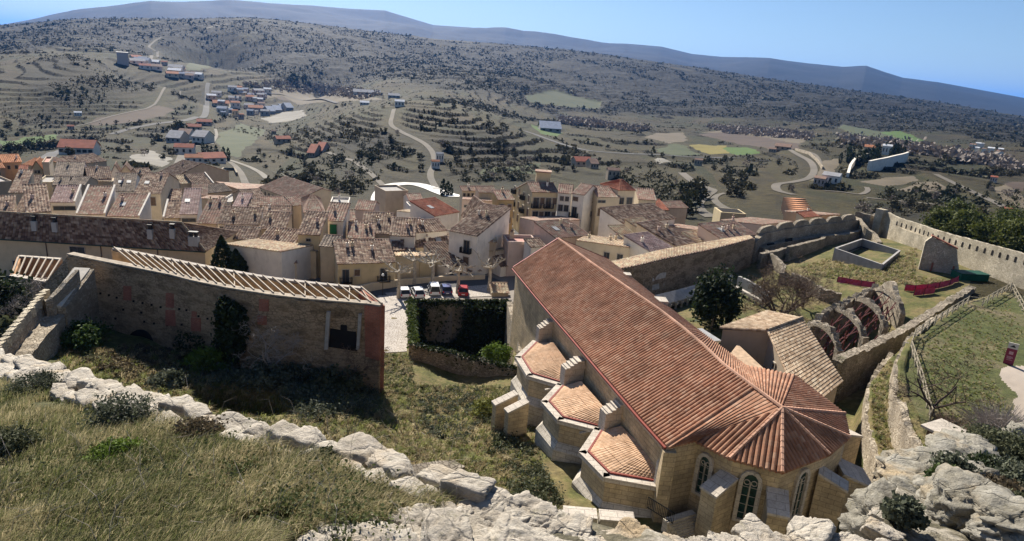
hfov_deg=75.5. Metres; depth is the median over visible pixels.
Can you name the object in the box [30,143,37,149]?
valley tree
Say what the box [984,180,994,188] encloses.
valley tree
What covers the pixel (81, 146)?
house
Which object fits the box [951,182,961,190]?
valley tree
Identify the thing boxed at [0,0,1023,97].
sky
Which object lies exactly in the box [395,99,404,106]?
house
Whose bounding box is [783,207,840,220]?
house
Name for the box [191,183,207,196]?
house
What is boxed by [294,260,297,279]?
house
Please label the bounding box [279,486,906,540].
rubble parapet
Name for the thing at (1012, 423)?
boulder
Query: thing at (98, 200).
house
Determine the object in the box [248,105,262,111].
house
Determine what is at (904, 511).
shrub
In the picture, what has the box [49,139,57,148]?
valley tree
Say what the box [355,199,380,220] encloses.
house
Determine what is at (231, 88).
house
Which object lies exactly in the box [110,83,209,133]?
road
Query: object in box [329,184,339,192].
valley tree
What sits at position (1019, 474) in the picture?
shrub
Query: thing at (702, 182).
valley tree
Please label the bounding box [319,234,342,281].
house
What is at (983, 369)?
lawn grass
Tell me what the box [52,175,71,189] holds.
house
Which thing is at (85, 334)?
bush
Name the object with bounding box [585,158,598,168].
house
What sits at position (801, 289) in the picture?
bare tree
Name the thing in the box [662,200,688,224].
house
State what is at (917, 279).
garden grass
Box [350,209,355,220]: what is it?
house
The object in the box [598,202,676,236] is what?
house
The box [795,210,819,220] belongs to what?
house
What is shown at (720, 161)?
valley tree
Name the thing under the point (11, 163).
house
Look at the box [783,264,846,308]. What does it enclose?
bare tree
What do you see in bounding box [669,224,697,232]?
house
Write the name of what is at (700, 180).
valley tree
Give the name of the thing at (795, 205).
house
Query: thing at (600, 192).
house
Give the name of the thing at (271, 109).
house
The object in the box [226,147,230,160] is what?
conifer
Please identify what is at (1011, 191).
valley tree
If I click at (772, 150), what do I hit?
house
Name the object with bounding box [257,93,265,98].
house
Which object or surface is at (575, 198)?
window
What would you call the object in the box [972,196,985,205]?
valley tree
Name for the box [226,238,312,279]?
house
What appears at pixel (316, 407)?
garden scrub
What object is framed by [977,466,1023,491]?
shrub
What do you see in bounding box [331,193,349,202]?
house
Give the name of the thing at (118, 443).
shrub
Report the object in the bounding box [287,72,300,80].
valley tree
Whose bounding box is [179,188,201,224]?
house
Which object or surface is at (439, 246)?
house
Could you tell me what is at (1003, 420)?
twiggy bush
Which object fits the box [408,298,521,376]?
sunken ruin
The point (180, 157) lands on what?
road
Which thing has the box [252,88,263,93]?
house
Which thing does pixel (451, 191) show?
cypress
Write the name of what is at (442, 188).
cypress
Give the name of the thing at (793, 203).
house
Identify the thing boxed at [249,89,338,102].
road
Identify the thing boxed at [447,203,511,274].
house
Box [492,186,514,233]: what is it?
house
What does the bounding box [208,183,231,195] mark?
house
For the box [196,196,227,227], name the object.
house
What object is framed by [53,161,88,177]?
house
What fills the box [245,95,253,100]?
house
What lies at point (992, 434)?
shrub
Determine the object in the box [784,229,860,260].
ruined wall
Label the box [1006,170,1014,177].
valley tree
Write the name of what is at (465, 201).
house
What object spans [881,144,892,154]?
house
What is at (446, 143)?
valley tree
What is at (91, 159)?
house
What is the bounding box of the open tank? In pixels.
[832,238,900,270]
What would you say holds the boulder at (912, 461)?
on the ground at (26, 92)
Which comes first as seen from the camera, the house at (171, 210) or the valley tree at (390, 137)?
the house at (171, 210)
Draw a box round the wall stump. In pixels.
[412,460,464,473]
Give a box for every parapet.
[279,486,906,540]
[563,505,634,527]
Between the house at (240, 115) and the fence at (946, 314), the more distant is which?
the house at (240, 115)
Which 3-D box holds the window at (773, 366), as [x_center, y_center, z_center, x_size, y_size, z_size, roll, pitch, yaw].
[25.294,9.193,64.001,0.244,0.790,0.839,4,17,-2]
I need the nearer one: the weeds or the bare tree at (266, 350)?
the weeds
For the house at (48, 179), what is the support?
on the ground at (26, 92)
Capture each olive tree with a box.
[919,205,962,229]
[934,207,988,237]
[943,197,980,215]
[963,212,1020,245]
[983,213,1023,252]
[984,202,1023,221]
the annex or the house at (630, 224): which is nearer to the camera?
the annex
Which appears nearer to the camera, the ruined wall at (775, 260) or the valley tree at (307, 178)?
the ruined wall at (775, 260)
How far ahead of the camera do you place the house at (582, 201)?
145.94 m
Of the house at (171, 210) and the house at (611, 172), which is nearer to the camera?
the house at (171, 210)
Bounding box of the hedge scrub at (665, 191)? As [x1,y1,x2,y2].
[0,114,1023,217]
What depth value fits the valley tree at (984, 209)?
242.94 m
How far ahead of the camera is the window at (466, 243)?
119.57 m
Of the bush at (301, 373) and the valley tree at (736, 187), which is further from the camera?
the valley tree at (736, 187)
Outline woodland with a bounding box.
[0,16,1023,202]
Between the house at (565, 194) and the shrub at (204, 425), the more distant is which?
the house at (565, 194)
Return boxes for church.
[491,237,870,536]
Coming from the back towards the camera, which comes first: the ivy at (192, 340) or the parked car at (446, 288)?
the parked car at (446, 288)
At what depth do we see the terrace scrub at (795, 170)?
538.17 m
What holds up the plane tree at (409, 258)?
on the ground at (26, 92)
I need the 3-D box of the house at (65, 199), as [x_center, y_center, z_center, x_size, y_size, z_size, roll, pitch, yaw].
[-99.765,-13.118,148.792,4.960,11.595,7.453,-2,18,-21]
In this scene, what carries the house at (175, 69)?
on the ground at (26, 92)
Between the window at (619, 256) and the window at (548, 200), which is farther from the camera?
the window at (548, 200)
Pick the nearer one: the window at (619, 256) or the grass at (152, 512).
the grass at (152, 512)
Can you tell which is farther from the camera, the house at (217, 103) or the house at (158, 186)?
the house at (217, 103)
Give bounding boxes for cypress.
[209,235,248,272]
[440,178,445,195]
[445,181,449,194]
[449,183,453,194]
[838,152,843,163]
[846,148,851,161]
[869,147,873,159]
[891,144,895,154]
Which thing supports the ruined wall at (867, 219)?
on the ground at (26, 92)
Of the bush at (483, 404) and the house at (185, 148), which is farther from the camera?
the house at (185, 148)
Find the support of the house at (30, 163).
on the ground at (26, 92)
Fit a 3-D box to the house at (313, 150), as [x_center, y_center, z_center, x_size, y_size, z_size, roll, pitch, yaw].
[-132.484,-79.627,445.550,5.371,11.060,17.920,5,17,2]
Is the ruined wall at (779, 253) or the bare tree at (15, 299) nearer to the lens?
the bare tree at (15, 299)
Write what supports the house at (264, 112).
on the ground at (26, 92)
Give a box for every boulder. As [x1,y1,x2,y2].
[837,475,915,540]
[871,446,999,482]
[883,471,924,485]
[915,462,1014,540]
[925,428,1000,458]
[960,485,1023,540]
[1001,420,1023,439]
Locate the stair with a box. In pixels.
[647,497,696,537]
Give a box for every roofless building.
[44,246,384,393]
[712,207,745,221]
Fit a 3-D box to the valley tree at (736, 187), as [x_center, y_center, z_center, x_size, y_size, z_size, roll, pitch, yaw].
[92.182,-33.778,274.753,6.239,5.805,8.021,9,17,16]
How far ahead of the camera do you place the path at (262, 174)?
367.02 m
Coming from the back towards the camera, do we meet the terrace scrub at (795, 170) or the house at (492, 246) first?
the terrace scrub at (795, 170)
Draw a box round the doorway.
[329,328,356,350]
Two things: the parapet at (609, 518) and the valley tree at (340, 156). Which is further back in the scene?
the valley tree at (340, 156)
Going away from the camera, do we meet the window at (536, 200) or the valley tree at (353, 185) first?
the window at (536, 200)
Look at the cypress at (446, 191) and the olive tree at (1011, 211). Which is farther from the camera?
the cypress at (446, 191)
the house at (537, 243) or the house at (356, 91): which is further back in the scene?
the house at (356, 91)
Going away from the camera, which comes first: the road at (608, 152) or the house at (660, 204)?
the house at (660, 204)
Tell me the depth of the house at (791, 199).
230.92 m
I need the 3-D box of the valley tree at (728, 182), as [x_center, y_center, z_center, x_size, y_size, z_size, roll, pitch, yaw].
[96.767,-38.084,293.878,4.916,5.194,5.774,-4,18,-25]
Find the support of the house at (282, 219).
on the ground at (26, 92)
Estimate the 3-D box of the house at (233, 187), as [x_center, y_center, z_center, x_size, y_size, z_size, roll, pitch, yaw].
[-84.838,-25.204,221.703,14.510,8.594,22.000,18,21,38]
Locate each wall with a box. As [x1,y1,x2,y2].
[0,267,100,360]
[0,348,496,502]
[222,167,237,175]
[358,274,484,291]
[751,214,858,263]
[756,247,786,268]
[764,250,785,280]
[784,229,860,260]
[789,272,841,302]
[795,148,823,168]
[829,285,975,402]
[846,153,867,177]
[855,212,874,228]
[856,217,881,243]
[860,352,894,481]
[867,152,908,170]
[871,208,1023,289]
[887,301,970,448]
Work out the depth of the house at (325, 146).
451.30 m
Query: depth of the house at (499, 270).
122.10 m
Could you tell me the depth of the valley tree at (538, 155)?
428.03 m
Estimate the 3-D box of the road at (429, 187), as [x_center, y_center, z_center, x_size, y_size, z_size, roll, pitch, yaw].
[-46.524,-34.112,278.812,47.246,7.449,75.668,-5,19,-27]
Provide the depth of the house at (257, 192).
169.13 m
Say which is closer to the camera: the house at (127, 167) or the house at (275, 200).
the house at (275, 200)
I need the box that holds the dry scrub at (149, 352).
[78,340,196,385]
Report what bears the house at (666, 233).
on the ground at (26, 92)
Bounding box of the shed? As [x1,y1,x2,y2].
[489,282,509,296]
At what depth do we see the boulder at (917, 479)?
11.30 m
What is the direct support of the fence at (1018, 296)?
on the ground at (26, 92)
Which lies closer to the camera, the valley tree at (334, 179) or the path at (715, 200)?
the path at (715, 200)
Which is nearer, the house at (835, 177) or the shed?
the shed
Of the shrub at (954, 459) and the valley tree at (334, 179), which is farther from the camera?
the valley tree at (334, 179)
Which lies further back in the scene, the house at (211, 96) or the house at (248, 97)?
the house at (248, 97)
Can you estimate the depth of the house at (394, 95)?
937.56 m
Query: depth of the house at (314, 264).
117.48 m
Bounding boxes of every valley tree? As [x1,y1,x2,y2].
[0,143,11,152]
[4,140,15,152]
[11,142,23,153]
[19,140,31,149]
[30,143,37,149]
[32,139,44,148]
[37,140,45,149]
[46,141,53,148]
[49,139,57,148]
[62,146,74,155]
[67,148,76,154]
[165,124,178,131]
[166,147,177,155]
[170,119,187,129]
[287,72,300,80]
[298,173,311,182]
[299,173,312,182]
[300,74,306,80]
[302,166,316,173]
[316,171,324,177]
[329,175,339,183]
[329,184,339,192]
[336,153,345,159]
[339,179,350,191]
[343,168,355,178]
[346,187,358,195]
[347,174,355,181]
[351,181,359,189]
[356,151,364,159]
[365,152,375,160]
[386,134,395,140]
[401,147,408,155]
[416,152,425,158]
[418,162,424,169]
[441,141,449,148]
[453,152,461,159]
[491,145,501,152]
[502,139,509,145]
[511,151,518,157]
[533,152,544,159]
[676,190,702,208]
[677,177,711,201]
[682,196,698,217]
[689,177,709,194]
[691,176,707,189]
[717,158,724,164]
[724,180,736,187]
[726,183,741,195]
[735,189,746,197]
[738,171,748,180]
[775,159,783,164]
[854,200,873,212]
[869,206,879,213]
[887,196,904,208]
[904,196,918,208]
[915,204,926,210]
[932,192,941,199]
[942,186,954,194]
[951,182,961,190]
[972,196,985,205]
[978,207,992,214]
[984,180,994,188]
[1004,188,1013,196]
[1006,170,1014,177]
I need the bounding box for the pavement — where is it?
[386,285,490,299]
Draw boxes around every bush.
[59,314,114,351]
[143,366,192,390]
[177,343,239,373]
[232,355,296,394]
[279,362,321,384]
[305,363,368,397]
[468,394,496,417]
[477,340,515,363]
[930,411,969,429]
[952,397,1023,429]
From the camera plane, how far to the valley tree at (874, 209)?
232.72 m
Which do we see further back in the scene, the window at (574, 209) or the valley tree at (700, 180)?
the valley tree at (700, 180)
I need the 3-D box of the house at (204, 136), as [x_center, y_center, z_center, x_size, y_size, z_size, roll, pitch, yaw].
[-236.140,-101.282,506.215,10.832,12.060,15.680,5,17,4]
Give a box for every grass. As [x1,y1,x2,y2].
[0,372,460,540]
[0,374,272,540]
[50,341,549,492]
[383,352,509,397]
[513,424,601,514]
[801,248,946,284]
[869,360,925,449]
[915,296,1022,427]
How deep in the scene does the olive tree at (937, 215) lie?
179.32 m
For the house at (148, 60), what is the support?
on the ground at (26, 92)
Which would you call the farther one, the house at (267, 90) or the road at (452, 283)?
the house at (267, 90)
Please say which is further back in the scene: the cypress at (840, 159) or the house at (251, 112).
the house at (251, 112)
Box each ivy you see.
[172,330,207,356]
[210,294,250,367]
[404,296,419,348]
[405,298,511,310]
[407,340,516,374]
[417,301,506,357]
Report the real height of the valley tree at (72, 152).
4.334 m
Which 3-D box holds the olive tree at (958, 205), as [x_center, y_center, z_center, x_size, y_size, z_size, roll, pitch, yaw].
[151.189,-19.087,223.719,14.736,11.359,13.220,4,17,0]
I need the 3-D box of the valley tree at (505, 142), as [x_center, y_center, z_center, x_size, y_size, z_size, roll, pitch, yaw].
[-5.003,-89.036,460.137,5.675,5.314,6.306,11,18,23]
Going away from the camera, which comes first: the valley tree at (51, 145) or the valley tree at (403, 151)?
the valley tree at (403, 151)
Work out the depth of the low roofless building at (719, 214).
197.22 m
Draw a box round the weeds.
[0,382,424,540]
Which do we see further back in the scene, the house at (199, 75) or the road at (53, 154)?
the house at (199, 75)
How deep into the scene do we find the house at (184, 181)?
200.28 m
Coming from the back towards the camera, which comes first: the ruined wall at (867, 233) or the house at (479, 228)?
the ruined wall at (867, 233)
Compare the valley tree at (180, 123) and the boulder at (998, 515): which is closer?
the boulder at (998, 515)
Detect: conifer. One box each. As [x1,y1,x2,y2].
[201,141,204,151]
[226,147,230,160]
[684,261,745,331]
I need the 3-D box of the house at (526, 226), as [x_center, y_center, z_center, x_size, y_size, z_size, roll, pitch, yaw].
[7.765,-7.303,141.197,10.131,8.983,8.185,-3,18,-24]
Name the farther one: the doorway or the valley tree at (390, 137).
the valley tree at (390, 137)
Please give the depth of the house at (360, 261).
111.74 m
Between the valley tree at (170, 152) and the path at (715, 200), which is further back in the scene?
the valley tree at (170, 152)
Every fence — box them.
[910,282,1012,420]
[1011,283,1023,314]
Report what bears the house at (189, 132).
on the ground at (26, 92)
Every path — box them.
[74,87,180,126]
[148,38,160,58]
[210,129,217,143]
[230,160,270,178]
[378,295,407,352]
[711,193,728,207]
[771,149,817,194]
[801,149,822,164]
[824,187,870,193]
[867,197,946,206]
[934,174,1019,215]
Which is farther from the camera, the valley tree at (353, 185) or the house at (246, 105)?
the house at (246, 105)
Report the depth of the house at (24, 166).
205.51 m
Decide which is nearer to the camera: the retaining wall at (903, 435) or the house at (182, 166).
the retaining wall at (903, 435)
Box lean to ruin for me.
[9,255,62,300]
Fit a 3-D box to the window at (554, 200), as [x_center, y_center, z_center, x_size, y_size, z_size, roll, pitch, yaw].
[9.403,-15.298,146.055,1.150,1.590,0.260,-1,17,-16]
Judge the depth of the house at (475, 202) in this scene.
143.81 m
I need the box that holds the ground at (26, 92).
[0,0,1023,540]
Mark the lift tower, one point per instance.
(714, 338)
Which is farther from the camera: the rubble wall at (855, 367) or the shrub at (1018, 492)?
the rubble wall at (855, 367)
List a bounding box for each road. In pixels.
[41,150,58,157]
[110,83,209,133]
[174,145,198,163]
[226,160,248,182]
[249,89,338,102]
[327,152,384,184]
[370,276,501,295]
[371,182,459,199]
[388,109,439,191]
[525,131,734,157]
[678,172,717,216]
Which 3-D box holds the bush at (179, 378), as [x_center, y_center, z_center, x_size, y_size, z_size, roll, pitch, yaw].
[-33.579,10.647,64.616,4.334,2.038,4.311,-9,21,-38]
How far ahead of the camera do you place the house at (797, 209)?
195.79 m
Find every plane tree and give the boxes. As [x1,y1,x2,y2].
[378,258,417,297]
[401,246,434,284]
[416,249,446,281]
[438,256,478,292]
[474,250,505,291]
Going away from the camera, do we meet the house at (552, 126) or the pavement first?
the pavement
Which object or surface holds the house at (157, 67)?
on the ground at (26, 92)
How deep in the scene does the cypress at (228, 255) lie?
107.06 m
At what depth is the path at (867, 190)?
307.05 m
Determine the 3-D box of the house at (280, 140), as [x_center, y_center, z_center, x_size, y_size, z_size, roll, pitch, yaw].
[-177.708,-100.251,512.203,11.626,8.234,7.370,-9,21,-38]
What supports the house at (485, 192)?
on the ground at (26, 92)
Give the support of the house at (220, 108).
on the ground at (26, 92)
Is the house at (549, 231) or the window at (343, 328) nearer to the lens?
the window at (343, 328)
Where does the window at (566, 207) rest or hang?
in the house at (565, 194)
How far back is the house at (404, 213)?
149.58 m
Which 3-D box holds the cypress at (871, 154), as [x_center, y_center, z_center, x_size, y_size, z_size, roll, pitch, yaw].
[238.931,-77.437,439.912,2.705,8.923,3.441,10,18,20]
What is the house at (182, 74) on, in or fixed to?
on the ground at (26, 92)
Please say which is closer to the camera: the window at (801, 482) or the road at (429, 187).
the window at (801, 482)
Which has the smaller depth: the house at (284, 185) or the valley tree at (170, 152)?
the house at (284, 185)
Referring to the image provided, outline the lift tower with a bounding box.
[697,328,720,344]
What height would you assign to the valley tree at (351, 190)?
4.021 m
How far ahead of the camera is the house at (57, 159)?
234.15 m
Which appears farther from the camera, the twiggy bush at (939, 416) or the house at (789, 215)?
the house at (789, 215)
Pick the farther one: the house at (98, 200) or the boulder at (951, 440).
the house at (98, 200)
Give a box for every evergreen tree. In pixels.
[0,269,33,317]
[0,315,17,337]
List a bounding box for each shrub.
[0,365,65,397]
[0,420,50,459]
[72,388,161,433]
[77,432,149,465]
[167,413,232,447]
[294,448,337,468]
[314,443,337,460]
[877,490,931,532]
[923,461,958,476]
[928,449,982,474]
[953,416,1023,463]
[960,450,1017,481]
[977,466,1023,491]
[985,453,1023,490]
[989,425,1023,464]
[1008,488,1023,497]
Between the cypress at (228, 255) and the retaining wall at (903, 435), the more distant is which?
the cypress at (228, 255)
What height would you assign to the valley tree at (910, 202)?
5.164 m
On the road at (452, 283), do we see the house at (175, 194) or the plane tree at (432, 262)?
the plane tree at (432, 262)
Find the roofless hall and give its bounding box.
[807,281,905,358]
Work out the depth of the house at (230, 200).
176.45 m
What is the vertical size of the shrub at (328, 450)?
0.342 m
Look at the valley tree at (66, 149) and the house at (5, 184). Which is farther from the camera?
the valley tree at (66, 149)
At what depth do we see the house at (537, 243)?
119.51 m
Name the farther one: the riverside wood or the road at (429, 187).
the riverside wood
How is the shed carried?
on the ground at (26, 92)
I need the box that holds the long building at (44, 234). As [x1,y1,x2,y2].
[0,211,237,275]
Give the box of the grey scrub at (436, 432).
[414,385,487,441]
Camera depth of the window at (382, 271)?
112.08 m
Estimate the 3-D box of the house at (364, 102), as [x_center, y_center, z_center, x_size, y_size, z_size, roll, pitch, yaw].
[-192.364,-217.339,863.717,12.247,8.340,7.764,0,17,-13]
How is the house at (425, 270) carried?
on the ground at (26, 92)
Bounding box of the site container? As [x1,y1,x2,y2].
[950,269,990,281]
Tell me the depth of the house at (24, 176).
165.74 m
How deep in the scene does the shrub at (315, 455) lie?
7.28 m
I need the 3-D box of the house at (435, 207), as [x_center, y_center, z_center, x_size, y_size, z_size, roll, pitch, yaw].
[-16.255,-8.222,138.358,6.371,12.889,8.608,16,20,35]
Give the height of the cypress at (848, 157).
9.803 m
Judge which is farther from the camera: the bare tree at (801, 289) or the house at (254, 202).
the house at (254, 202)
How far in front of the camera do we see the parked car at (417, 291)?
106.78 m
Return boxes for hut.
[920,418,967,434]
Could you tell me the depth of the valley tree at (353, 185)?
294.17 m
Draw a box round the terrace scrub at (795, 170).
[0,22,1021,212]
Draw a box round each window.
[53,206,76,210]
[69,246,85,253]
[150,197,156,205]
[181,218,195,221]
[329,223,337,234]
[340,325,346,333]
[342,269,349,282]
[354,269,360,276]
[379,268,387,280]
[463,239,469,252]
[463,256,468,265]
[532,197,539,207]
[532,211,538,216]
[539,197,544,204]
[544,211,550,215]
[545,197,551,207]
[552,198,556,204]
[557,204,562,211]
[563,205,568,211]
[571,206,577,216]
[572,196,578,201]
[603,251,609,258]
[616,253,623,259]
[619,197,624,204]
[625,197,632,204]
[691,452,713,496]
[731,470,761,521]
[770,360,775,370]
[788,467,810,521]
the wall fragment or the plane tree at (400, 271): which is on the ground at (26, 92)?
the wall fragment
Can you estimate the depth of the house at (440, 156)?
372.19 m
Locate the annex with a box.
[719,310,843,403]
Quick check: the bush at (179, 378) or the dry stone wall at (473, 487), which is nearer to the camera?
the dry stone wall at (473, 487)
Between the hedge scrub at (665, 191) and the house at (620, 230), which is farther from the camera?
the hedge scrub at (665, 191)
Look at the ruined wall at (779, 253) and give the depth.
127.26 m
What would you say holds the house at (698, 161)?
on the ground at (26, 92)
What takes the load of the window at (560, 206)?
in the house at (565, 194)
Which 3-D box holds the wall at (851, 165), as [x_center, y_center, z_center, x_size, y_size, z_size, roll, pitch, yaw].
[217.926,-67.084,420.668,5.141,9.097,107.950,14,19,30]
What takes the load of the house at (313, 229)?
on the ground at (26, 92)
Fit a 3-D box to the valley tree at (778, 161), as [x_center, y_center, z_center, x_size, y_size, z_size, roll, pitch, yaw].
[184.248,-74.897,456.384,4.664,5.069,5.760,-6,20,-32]
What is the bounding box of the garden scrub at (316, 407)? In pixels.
[189,357,381,423]
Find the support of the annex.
on the ground at (26, 92)
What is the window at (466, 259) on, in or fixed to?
in the house at (479, 228)
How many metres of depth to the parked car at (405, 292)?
106.57 m
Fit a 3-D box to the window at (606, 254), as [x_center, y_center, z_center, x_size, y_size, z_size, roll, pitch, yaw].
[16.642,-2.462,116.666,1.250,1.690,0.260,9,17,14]
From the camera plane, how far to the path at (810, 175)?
368.89 m
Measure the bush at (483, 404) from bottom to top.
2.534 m
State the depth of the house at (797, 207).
202.87 m
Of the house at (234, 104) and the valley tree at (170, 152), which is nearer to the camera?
the valley tree at (170, 152)
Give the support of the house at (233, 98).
on the ground at (26, 92)
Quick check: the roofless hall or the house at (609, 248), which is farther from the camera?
the house at (609, 248)
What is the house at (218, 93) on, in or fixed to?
on the ground at (26, 92)
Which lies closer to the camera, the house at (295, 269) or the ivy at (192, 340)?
the ivy at (192, 340)
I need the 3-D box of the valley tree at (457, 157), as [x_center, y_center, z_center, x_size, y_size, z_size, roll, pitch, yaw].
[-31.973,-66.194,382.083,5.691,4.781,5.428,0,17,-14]
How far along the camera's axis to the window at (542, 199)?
145.22 m
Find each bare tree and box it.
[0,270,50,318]
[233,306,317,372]
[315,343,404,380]
[740,253,835,322]
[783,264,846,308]
[887,353,1003,415]
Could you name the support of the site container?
on the ground at (26, 92)
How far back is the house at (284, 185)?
187.51 m
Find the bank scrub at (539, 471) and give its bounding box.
[476,411,567,505]
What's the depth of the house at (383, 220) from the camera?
128.75 m
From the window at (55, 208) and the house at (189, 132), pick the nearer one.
the window at (55, 208)
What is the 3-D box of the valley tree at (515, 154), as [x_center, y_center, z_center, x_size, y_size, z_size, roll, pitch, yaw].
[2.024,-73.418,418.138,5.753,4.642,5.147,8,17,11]
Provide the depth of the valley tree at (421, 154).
376.12 m
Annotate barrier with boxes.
[837,275,959,295]
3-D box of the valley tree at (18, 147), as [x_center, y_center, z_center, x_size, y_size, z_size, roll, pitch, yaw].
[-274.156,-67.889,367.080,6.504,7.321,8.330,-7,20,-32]
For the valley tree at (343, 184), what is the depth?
283.95 m
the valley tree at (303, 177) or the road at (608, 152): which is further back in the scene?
the road at (608, 152)
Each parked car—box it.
[400,286,410,297]
[411,286,424,297]
[427,282,440,295]
[440,284,452,294]
[458,285,468,295]
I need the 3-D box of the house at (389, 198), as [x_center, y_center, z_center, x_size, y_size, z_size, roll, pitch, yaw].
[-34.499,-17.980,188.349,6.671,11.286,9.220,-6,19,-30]
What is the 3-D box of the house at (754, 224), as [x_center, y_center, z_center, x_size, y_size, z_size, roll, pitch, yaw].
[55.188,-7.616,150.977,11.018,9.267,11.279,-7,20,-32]
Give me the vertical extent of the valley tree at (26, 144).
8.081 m
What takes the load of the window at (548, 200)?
in the house at (538, 197)
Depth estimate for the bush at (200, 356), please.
69.67 m
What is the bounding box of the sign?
[1003,342,1019,365]
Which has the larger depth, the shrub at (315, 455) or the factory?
the factory
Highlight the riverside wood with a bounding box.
[242,77,1023,171]
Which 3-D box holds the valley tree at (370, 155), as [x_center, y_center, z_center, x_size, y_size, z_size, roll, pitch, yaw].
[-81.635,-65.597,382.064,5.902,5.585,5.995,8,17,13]
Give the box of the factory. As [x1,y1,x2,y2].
[116,51,128,65]
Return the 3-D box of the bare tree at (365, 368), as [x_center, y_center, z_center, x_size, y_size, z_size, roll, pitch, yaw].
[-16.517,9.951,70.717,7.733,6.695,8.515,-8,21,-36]
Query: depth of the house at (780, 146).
576.02 m
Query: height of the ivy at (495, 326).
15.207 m
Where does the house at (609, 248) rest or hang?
on the ground at (26, 92)
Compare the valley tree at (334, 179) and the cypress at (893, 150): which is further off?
the cypress at (893, 150)
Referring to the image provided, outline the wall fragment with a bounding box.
[918,235,958,273]
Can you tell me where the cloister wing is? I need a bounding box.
[612,235,768,308]
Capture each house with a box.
[0,154,21,182]
[0,162,5,177]
[0,176,11,194]
[0,195,16,211]
[8,168,34,204]
[15,196,24,211]
[17,165,28,171]
[22,157,55,169]
[22,183,50,213]
[31,157,43,176]
[34,175,42,183]
[42,157,53,175]
[42,175,53,199]
[50,184,81,214]
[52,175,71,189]
[53,157,66,161]
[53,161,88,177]
[57,139,100,154]
[59,154,84,161]
[67,125,73,129]
[69,176,97,196]
[70,153,106,166]
[74,111,81,115]
[76,184,115,216]
[84,164,112,181]
[98,178,113,184]
[106,193,151,219]
[111,161,120,177]
[112,172,140,197]
[120,161,132,171]
[129,58,145,64]
[131,167,150,176]
[134,57,151,62]
[134,170,179,219]
[139,63,150,69]
[146,63,161,71]
[151,59,159,63]
[159,159,229,183]
[162,199,181,220]
[165,71,178,77]
[165,130,189,142]
[167,64,184,71]
[167,68,182,71]
[168,188,182,199]
[173,143,195,154]
[175,174,190,196]
[179,72,184,78]
[179,128,193,139]
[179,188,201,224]
[184,154,202,162]
[184,172,213,185]
[185,73,193,80]
[185,123,201,130]
[191,130,214,143]
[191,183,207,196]
[195,72,203,79]
[196,119,211,125]
[196,152,226,163]
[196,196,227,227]
[201,195,226,211]
[206,93,216,99]
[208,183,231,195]
[211,90,221,96]
[212,100,229,105]
[215,181,264,192]
[216,106,228,114]
[216,206,263,227]
[223,225,262,241]
[225,194,232,205]
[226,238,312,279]
[227,85,236,91]
[228,95,239,100]
[230,101,239,108]
[232,109,238,115]
[232,188,263,202]
[232,192,252,205]
[235,88,243,93]
[238,113,243,118]
[239,91,246,94]
[244,103,253,108]
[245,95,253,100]
[246,109,254,115]
[247,198,259,206]
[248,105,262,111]
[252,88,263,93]
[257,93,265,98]
[258,176,331,211]
[259,196,292,227]
[259,211,292,234]
[259,226,297,249]
[260,109,269,115]
[262,202,291,216]
[263,87,271,93]
[263,106,274,113]
[271,105,281,112]
[273,136,290,144]
[281,102,293,111]
[284,195,301,228]
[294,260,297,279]
[296,211,328,277]
[301,194,324,219]
[306,144,320,156]
[311,250,318,278]
[318,142,329,152]
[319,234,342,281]
[326,201,350,238]
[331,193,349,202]
[332,238,395,285]
[347,219,375,238]
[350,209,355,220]
[353,89,380,94]
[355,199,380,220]
[360,100,368,105]
[361,211,394,238]
[374,185,407,216]
[388,93,399,98]
[389,216,417,248]
[392,241,404,251]
[392,249,419,279]
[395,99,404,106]
[397,209,409,216]
[403,193,422,209]
[410,197,459,232]
[415,217,446,239]
[415,234,432,250]
[416,250,436,276]
[423,241,466,275]
[431,159,439,168]
[432,233,448,245]
[436,152,443,161]
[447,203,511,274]
[458,182,475,221]
[461,195,483,217]
[461,196,491,219]
[466,268,481,274]
[475,185,494,200]
[488,237,496,272]
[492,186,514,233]
[492,254,506,276]
[493,247,503,254]
[503,229,534,275]
[510,169,557,232]
[519,216,580,235]
[523,237,544,258]
[533,217,588,244]
[537,120,561,133]
[556,183,573,216]
[568,183,596,232]
[571,156,590,166]
[576,232,629,260]
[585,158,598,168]
[589,185,620,235]
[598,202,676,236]
[600,179,635,204]
[605,167,620,179]
[607,224,633,239]
[623,231,672,256]
[624,217,647,232]
[633,187,656,203]
[636,219,696,246]
[655,199,669,212]
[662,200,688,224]
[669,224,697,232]
[681,229,704,243]
[694,158,702,165]
[697,220,756,241]
[720,215,793,232]
[769,147,776,152]
[775,143,791,150]
[781,198,804,209]
[782,200,806,212]
[782,202,808,214]
[783,204,809,216]
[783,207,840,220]
[786,206,810,209]
[787,208,812,210]
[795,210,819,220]
[813,175,827,186]
[822,171,842,184]
[864,144,875,152]
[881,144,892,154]
[990,175,997,182]
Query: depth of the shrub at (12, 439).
8.85 m
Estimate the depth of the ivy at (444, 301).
103.95 m
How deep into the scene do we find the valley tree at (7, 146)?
369.25 m
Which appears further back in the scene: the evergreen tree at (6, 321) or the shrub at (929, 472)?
the evergreen tree at (6, 321)
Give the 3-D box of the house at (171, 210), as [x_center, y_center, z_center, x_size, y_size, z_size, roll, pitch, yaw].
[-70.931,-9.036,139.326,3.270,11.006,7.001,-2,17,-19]

